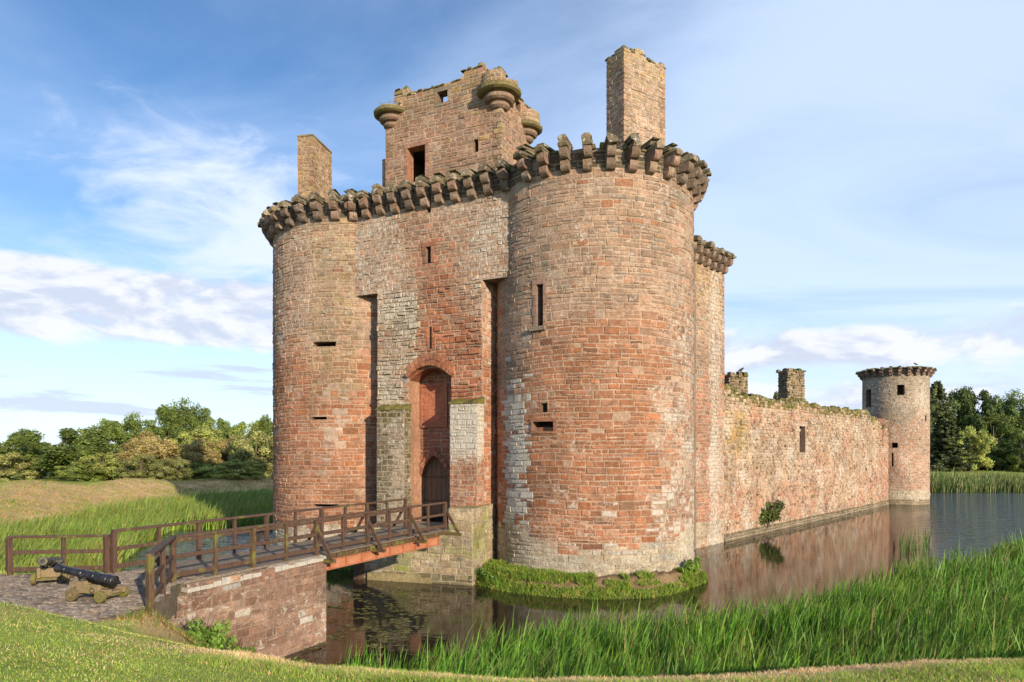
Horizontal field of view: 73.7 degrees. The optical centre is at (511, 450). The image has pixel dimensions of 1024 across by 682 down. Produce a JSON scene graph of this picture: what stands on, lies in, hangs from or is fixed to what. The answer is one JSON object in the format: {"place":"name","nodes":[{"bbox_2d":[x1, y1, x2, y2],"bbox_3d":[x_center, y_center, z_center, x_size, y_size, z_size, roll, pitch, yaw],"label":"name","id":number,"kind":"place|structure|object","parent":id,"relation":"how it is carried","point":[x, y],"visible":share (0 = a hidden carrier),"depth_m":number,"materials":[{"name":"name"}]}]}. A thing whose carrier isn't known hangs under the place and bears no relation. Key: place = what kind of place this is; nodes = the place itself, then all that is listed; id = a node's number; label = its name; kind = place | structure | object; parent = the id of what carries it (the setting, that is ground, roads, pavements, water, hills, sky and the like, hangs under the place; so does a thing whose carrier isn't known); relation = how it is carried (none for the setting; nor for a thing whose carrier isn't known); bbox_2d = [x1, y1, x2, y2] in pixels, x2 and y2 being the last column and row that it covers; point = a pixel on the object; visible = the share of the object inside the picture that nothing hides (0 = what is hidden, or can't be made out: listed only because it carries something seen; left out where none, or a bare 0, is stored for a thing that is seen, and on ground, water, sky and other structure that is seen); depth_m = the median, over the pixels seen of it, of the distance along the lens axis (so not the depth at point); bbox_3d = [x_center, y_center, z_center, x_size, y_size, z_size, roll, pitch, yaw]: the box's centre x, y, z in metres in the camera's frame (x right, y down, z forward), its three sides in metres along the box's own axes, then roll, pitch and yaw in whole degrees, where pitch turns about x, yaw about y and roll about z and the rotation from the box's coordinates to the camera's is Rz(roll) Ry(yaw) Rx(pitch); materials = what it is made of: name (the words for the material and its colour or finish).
{"place":"outdoors","nodes":[
{"label":"outdoors","id":0,"kind":"place"},
{"bbox_2d":[0,570,109,575],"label":"edge grass","id":1,"kind":"structure","parent":0,"point":[14,573],"depth_m":18.05,"materials":[{"name":"green plant"}]},
{"bbox_2d":[0,566,256,621],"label":"cobbled path","id":2,"kind":"structure","parent":0,"point":[48,596],"depth_m":15.15,"materials":[{"name":"stone"}]},
{"bbox_2d":[30,556,73,584],"bbox_3d":[-11.148,2.833,16.509,0.804,0.743,1.690,0,0,-23],"label":"ship cannon","id":3,"kind":"object","parent":2,"relation":"on","point":[44,573],"visible":0.76,"depth_m":16.31,"materials":[{"name":"brown wood"}]},
{"bbox_2d":[5,534,109,575],"bbox_3d":[-11.848,2.875,17.828,2.528,1.310,0.165,0,0,-7],"label":"timber fence","id":4,"kind":"object","parent":2,"relation":"on","point":[63,552],"visible":0.73,"depth_m":17.79,"materials":[{"name":"brown wood"}]},
{"bbox_2d":[53,563,128,602],"bbox_3d":[-9.179,2.843,14.778,1.648,0.724,0.784,0,0,13],"label":"ship cannon","id":5,"kind":"object","parent":2,"relation":"on","point":[101,587],"visible":1,"depth_m":14.59,"materials":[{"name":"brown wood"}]},
{"bbox_2d":[113,605,218,649],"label":"verge grass","id":6,"kind":"structure","parent":0,"point":[141,614],"depth_m":13.81,"materials":[{"name":"green plant"}]},
{"bbox_2d":[0,602,1022,681],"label":"lawn grass","id":7,"kind":"structure","parent":0,"point":[137,652],"depth_m":9.56,"materials":[{"name":"green plant"}]},
{"bbox_2d":[0,450,1023,681],"bbox_3d":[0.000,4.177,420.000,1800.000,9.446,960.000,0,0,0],"label":"ground","id":8,"kind":"structure","parent":0,"point":[137,628],"depth_m":10.61,"materials":[{"name":"green plant"}]},
{"bbox_2d":[0,451,40,480],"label":"bush","id":9,"kind":"object","parent":8,"relation":"on","point":[7,470],"visible":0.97,"depth_m":93.95,"materials":[{"name":"green plant"}]},
{"bbox_2d":[0,428,50,473],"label":"broadleaf tree","id":10,"kind":"object","parent":8,"relation":"on","point":[4,448],"visible":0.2,"depth_m":111.16,"materials":[{"name":"green plant"}]},
{"bbox_2d":[14,463,57,478],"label":"bush","id":11,"kind":"object","parent":8,"relation":"on","point":[41,474],"visible":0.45,"depth_m":99.05,"materials":[{"name":"green plant"}]},
{"bbox_2d":[3,427,112,479],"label":"broadleaf tree","id":12,"kind":"object","parent":8,"relation":"on","point":[67,446],"visible":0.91,"depth_m":94.70,"materials":[{"name":"green plant"}]},
{"bbox_2d":[54,463,107,480],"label":"bush","id":13,"kind":"object","parent":8,"relation":"on","point":[63,473],"visible":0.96,"depth_m":91.01,"materials":[{"name":"green plant"}]},
{"bbox_2d":[72,452,121,479],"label":"bush","id":14,"kind":"object","parent":8,"relation":"on","point":[106,456],"visible":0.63,"depth_m":93.74,"materials":[{"name":"green plant"}]},
{"bbox_2d":[79,424,130,462],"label":"broadleaf tree","id":15,"kind":"object","parent":8,"relation":"on","point":[99,432],"visible":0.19,"depth_m":115.00,"materials":[{"name":"green plant"}]},
{"bbox_2d":[99,464,130,478],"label":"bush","id":16,"kind":"object","parent":8,"relation":"on","point":[115,475],"visible":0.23,"depth_m":94.03,"materials":[{"name":"green plant"}]},
{"bbox_2d":[110,448,131,467],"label":"broadleaf tree","id":17,"kind":"object","parent":8,"relation":"on","point":[119,450],"visible":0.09,"depth_m":99.64,"materials":[{"name":"green plant"}]},
{"bbox_2d":[97,411,156,448],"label":"broadleaf tree","id":18,"kind":"object","parent":8,"relation":"on","point":[133,427],"visible":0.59,"depth_m":117.63,"materials":[{"name":"green plant"}]},
{"bbox_2d":[0,477,272,524],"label":"grassy bank","id":19,"kind":"structure","parent":8,"relation":"on","point":[76,495],"depth_m":66.41,"materials":[{"name":"green plant"}]},
{"bbox_2d":[121,431,162,457],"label":"broadleaf tree","id":20,"kind":"object","parent":8,"relation":"on","point":[128,445],"visible":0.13,"depth_m":107.20,"materials":[{"name":"green plant"}]},
{"bbox_2d":[115,453,169,479],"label":"bush","id":21,"kind":"object","parent":8,"relation":"on","point":[132,473],"visible":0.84,"depth_m":91.24,"materials":[{"name":"green plant"}]},
{"bbox_2d":[115,436,184,468],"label":"broadleaf tree","id":22,"kind":"object","parent":8,"relation":"on","point":[153,448],"visible":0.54,"depth_m":98.81,"materials":[{"name":"green plant"}]},
{"bbox_2d":[136,459,185,479],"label":"bush","id":23,"kind":"object","parent":8,"relation":"on","point":[148,475],"visible":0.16,"depth_m":95.27,"materials":[{"name":"green plant"}]},
{"bbox_2d":[150,424,188,455],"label":"broadleaf tree","id":24,"kind":"object","parent":8,"relation":"on","point":[169,428],"visible":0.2,"depth_m":116.71,"materials":[{"name":"green plant"}]},
{"bbox_2d":[155,457,206,480],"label":"bush","id":25,"kind":"object","parent":8,"relation":"on","point":[167,473],"visible":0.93,"depth_m":89.49,"materials":[{"name":"green plant"}]},
{"bbox_2d":[154,397,213,467],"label":"broadleaf tree","id":26,"kind":"object","parent":8,"relation":"on","point":[166,414],"visible":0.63,"depth_m":121.39,"materials":[{"name":"green plant"}]},
{"bbox_2d":[169,423,225,459],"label":"broadleaf tree","id":27,"kind":"object","parent":8,"relation":"on","point":[205,432],"visible":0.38,"depth_m":108.31,"materials":[{"name":"green plant"}]},
{"bbox_2d":[179,438,227,467],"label":"broadleaf tree","id":28,"kind":"object","parent":8,"relation":"on","point":[193,453],"visible":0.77,"depth_m":99.41,"materials":[{"name":"green plant"}]},
{"bbox_2d":[182,463,231,479],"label":"bush","id":29,"kind":"object","parent":8,"relation":"on","point":[202,474],"visible":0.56,"depth_m":90.62,"materials":[{"name":"green plant"}]},
{"bbox_2d":[185,613,230,648],"bbox_3d":[-7.155,4.246,15.819,1.212,0.840,1.094,0,0,-32],"label":"weed clump","id":30,"kind":"object","parent":8,"relation":"on","point":[214,635],"visible":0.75,"depth_m":15.74,"materials":[{"name":"green plant"}]},
{"bbox_2d":[203,417,232,438],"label":"broadleaf tree","id":31,"kind":"object","parent":8,"relation":"on","point":[224,426],"visible":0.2,"depth_m":116.57,"materials":[{"name":"green plant"}]},
{"bbox_2d":[198,436,244,467],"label":"broadleaf tree","id":32,"kind":"object","parent":8,"relation":"on","point":[207,449],"visible":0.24,"depth_m":101.14,"materials":[{"name":"green plant"}]},
{"bbox_2d":[198,459,265,478],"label":"bush","id":33,"kind":"object","parent":8,"relation":"on","point":[219,470],"visible":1,"depth_m":89.77,"materials":[{"name":"green plant"}]},
{"bbox_2d":[216,633,257,653],"bbox_3d":[-6.922,5.076,16.783,1.915,1.167,1.304,0,0,40],"label":"weed clump","id":34,"kind":"object","parent":8,"relation":"on","point":[228,645],"visible":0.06,"depth_m":16.79,"materials":[{"name":"green plant"}]},
{"bbox_2d":[225,421,260,459],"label":"broadleaf tree","id":35,"kind":"object","parent":8,"relation":"on","point":[241,427],"visible":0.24,"depth_m":113.82,"materials":[{"name":"green plant"}]},
{"bbox_2d":[167,555,326,657],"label":"bridge causeway","id":36,"kind":"structure","parent":8,"relation":"on","point":[278,610],"depth_m":19.01,"materials":[{"name":"stone"}]},
{"bbox_2d":[226,429,272,477],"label":"broadleaf tree","id":37,"kind":"object","parent":8,"relation":"on","point":[242,449],"visible":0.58,"depth_m":96.59,"materials":[{"name":"green plant"}]},
{"bbox_2d":[248,414,272,474],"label":"broadleaf tree","id":38,"kind":"object","parent":8,"relation":"on","point":[263,424],"visible":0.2,"depth_m":114.58,"materials":[{"name":"green plant"}]},
{"bbox_2d":[258,424,272,455],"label":"broadleaf tree","id":39,"kind":"object","parent":8,"relation":"on","point":[261,443],"visible":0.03,"depth_m":109.84,"materials":[{"name":"green plant"}]},
{"bbox_2d":[110,498,461,615],"bbox_3d":[-6.441,4.598,22.421,5.964,5.005,17.180,0,0,15],"label":"timber footbridge","id":40,"kind":"object","parent":8,"relation":"on","point":[356,549],"visible":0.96,"depth_m":21.21,"materials":[{"name":"brown wood"}]},
{"bbox_2d":[293,656,306,662],"bbox_3d":[-6.052,5.944,18.048,1.280,0.947,1.215,0,0,0],"label":"weed clump","id":41,"kind":"object","parent":8,"relation":"on","point":[303,661],"depth_m":18.10,"materials":[{"name":"green plant"}]},
{"bbox_2d":[773,391,777,399],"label":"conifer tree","id":42,"kind":"object","parent":8,"relation":"on","point":[775,396],"visible":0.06,"depth_m":149.68,"materials":[{"name":"green plant"}]},
{"bbox_2d":[930,380,980,469],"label":"conifer tree","id":43,"kind":"object","parent":8,"relation":"on","point":[942,413],"visible":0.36,"depth_m":126.40,"materials":[{"name":"green plant"}]},
{"bbox_2d":[930,419,986,471],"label":"conifer tree","id":44,"kind":"object","parent":8,"relation":"on","point":[950,428],"visible":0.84,"depth_m":122.53,"materials":[{"name":"green plant"}]},
{"bbox_2d":[955,414,983,442],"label":"broadleaf tree","id":45,"kind":"object","parent":8,"relation":"on","point":[958,422],"visible":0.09,"depth_m":139.80,"materials":[{"name":"green plant"}]},
{"bbox_2d":[945,425,997,470],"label":"broadleaf tree","id":46,"kind":"object","parent":8,"relation":"on","point":[977,440],"visible":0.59,"depth_m":122.04,"materials":[{"name":"green plant"}]},
{"bbox_2d":[946,386,1004,432],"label":"broadleaf tree","id":47,"kind":"object","parent":8,"relation":"on","point":[964,400],"visible":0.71,"depth_m":137.93,"materials":[{"name":"green plant"}]},
{"bbox_2d":[930,466,1023,491],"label":"reeds","id":48,"kind":"object","parent":8,"relation":"on","point":[968,482],"visible":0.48,"depth_m":97.29,"materials":[{"name":"green plant"}]},
{"bbox_2d":[976,449,1009,469],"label":"broadleaf tree","id":49,"kind":"object","parent":8,"relation":"on","point":[992,456],"visible":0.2,"depth_m":125.60,"materials":[{"name":"green plant"}]},
{"bbox_2d":[965,413,1023,452],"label":"broadleaf tree","id":50,"kind":"object","parent":8,"relation":"on","point":[1005,428],"visible":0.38,"depth_m":134.97,"materials":[{"name":"green plant"}]},
{"bbox_2d":[981,437,1021,471],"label":"broadleaf tree","id":51,"kind":"object","parent":8,"relation":"on","point":[1000,465],"visible":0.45,"depth_m":124.42,"materials":[{"name":"green plant"}]},
{"bbox_2d":[980,388,1023,428],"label":"broadleaf tree","id":52,"kind":"object","parent":8,"relation":"on","point":[1011,405],"visible":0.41,"depth_m":139.80,"materials":[{"name":"green plant"}]},
{"bbox_2d":[1001,428,1023,470],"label":"broadleaf tree","id":53,"kind":"object","parent":8,"relation":"on","point":[1016,436],"visible":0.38,"depth_m":124.46,"materials":[{"name":"green plant"}]},
{"bbox_2d":[1005,444,1023,471],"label":"broadleaf tree","id":54,"kind":"object","parent":8,"relation":"on","point":[1018,463],"visible":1,"depth_m":121.30,"materials":[{"name":"green plant"}]},
{"bbox_2d":[0,0,1023,448],"label":"sky","id":55,"kind":"structure","parent":0,"point":[864,158],"materials":[{"name":"blue"}]},
{"bbox_2d":[117,492,1023,676],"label":"water","id":56,"kind":"structure","parent":0,"point":[816,552],"depth_m":30.92,"materials":[{"name":"black liquid"}]},
{"bbox_2d":[0,485,272,572],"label":"reeds","id":57,"kind":"object","parent":56,"relation":"in","point":[108,518],"visible":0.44,"depth_m":49.07,"materials":[{"name":"green plant"}]},
{"bbox_2d":[117,532,445,654],"bbox_3d":[-14.695,5.888,34.992,23.787,0.012,30.769,0,0,0],"label":"pondweed","id":58,"kind":"object","parent":56,"relation":"on","point":[384,640],"visible":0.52,"depth_m":24.80,"materials":[{"name":"green plant"}]},
{"bbox_2d":[257,45,736,585],"bbox_3d":[-1.078,-8.257,40.874,28.125,29.577,21.962,0,0,16],"label":"castle gatehouse","id":59,"kind":"object","parent":56,"relation":"in","point":[505,341],"visible":0.96,"depth_m":32.20,"materials":[{"name":"stone"}]},
{"bbox_2d":[336,531,1023,679],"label":"reeds","id":60,"kind":"object","parent":56,"relation":"in","point":[922,615],"visible":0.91,"depth_m":19.34,"materials":[{"name":"green plant"}]},
{"bbox_2d":[724,384,888,541],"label":"curtain wall","id":61,"kind":"structure","parent":56,"relation":"in","point":[804,460],"depth_m":53.40,"materials":[{"name":"stone"}]},
{"bbox_2d":[724,371,747,392],"bbox_3d":[16.502,0.037,50.876,2.001,11.776,1.761,0,0,-20],"label":"ruined chimney","id":62,"kind":"object","parent":61,"relation":"on","point":[738,380],"visible":0.09,"depth_m":50.26,"materials":[{"name":"stone"}]},
{"bbox_2d":[758,499,785,526],"bbox_3d":[18.212,4.449,48.509,2.721,1.984,1.542,0,0,0],"label":"bush","id":63,"kind":"object","parent":61,"relation":"attached to","point":[771,513],"visible":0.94,"depth_m":48.23,"materials":[{"name":"green plant"}]},
{"bbox_2d":[776,368,806,399],"bbox_3d":[25.805,-0.856,62.971,2.418,13.561,1.812,0,0,-20],"label":"ruined chimney","id":64,"kind":"object","parent":61,"relation":"on","point":[791,382],"visible":0.21,"depth_m":62.34,"materials":[{"name":"stone"}]},
{"bbox_2d":[855,366,936,504],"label":"corner tower","id":65,"kind":"structure","parent":56,"relation":"in","point":[898,397],"depth_m":73.69,"materials":[{"name":"stone"}]},
{"bbox_2d":[899,527,935,554],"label":"reeds","id":66,"kind":"object","parent":56,"relation":"in","point":[926,541],"visible":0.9,"depth_m":40.50,"materials":[{"name":"green plant"}]},
{"bbox_2d":[481,564,701,598],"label":"islet ground","id":67,"kind":"structure","parent":0,"point":[673,575],"depth_m":28.04,"materials":[{"name":"green plant"}]},
{"bbox_2d":[474,563,494,581],"bbox_3d":[-1.460,5.221,30.313,1.553,0.975,1.916,0,0,0],"label":"islet shrub","id":68,"kind":"object","parent":67,"relation":"on","point":[482,571],"visible":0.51,"depth_m":29.95,"materials":[{"name":"green plant"}]},
{"bbox_2d":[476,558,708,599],"bbox_3d":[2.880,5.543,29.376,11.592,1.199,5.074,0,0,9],"label":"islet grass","id":69,"kind":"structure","parent":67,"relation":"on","point":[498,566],"depth_m":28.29,"materials":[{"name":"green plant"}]},
{"bbox_2d":[683,556,700,572],"bbox_3d":[7.871,5.026,30.040,0.939,0.854,0.677,0,0,-43],"label":"islet shrub","id":70,"kind":"object","parent":67,"relation":"on","point":[691,564],"visible":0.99,"depth_m":30.04,"materials":[{"name":"green plant"}]},
{"bbox_2d":[184,646,1023,681],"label":"verge grass","id":71,"kind":"structure","parent":0,"point":[931,668],"depth_m":10.11,"materials":[{"name":"plant"}]},
{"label":"bank ground","id":72,"kind":"structure","parent":0,"visible":0},
{"bbox_2d":[332,565,352,570],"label":"bank grass","id":73,"kind":"structure","parent":72,"relation":"on","point":[345,567],"depth_m":33.63,"materials":[{"name":"green plant"}]}
]}

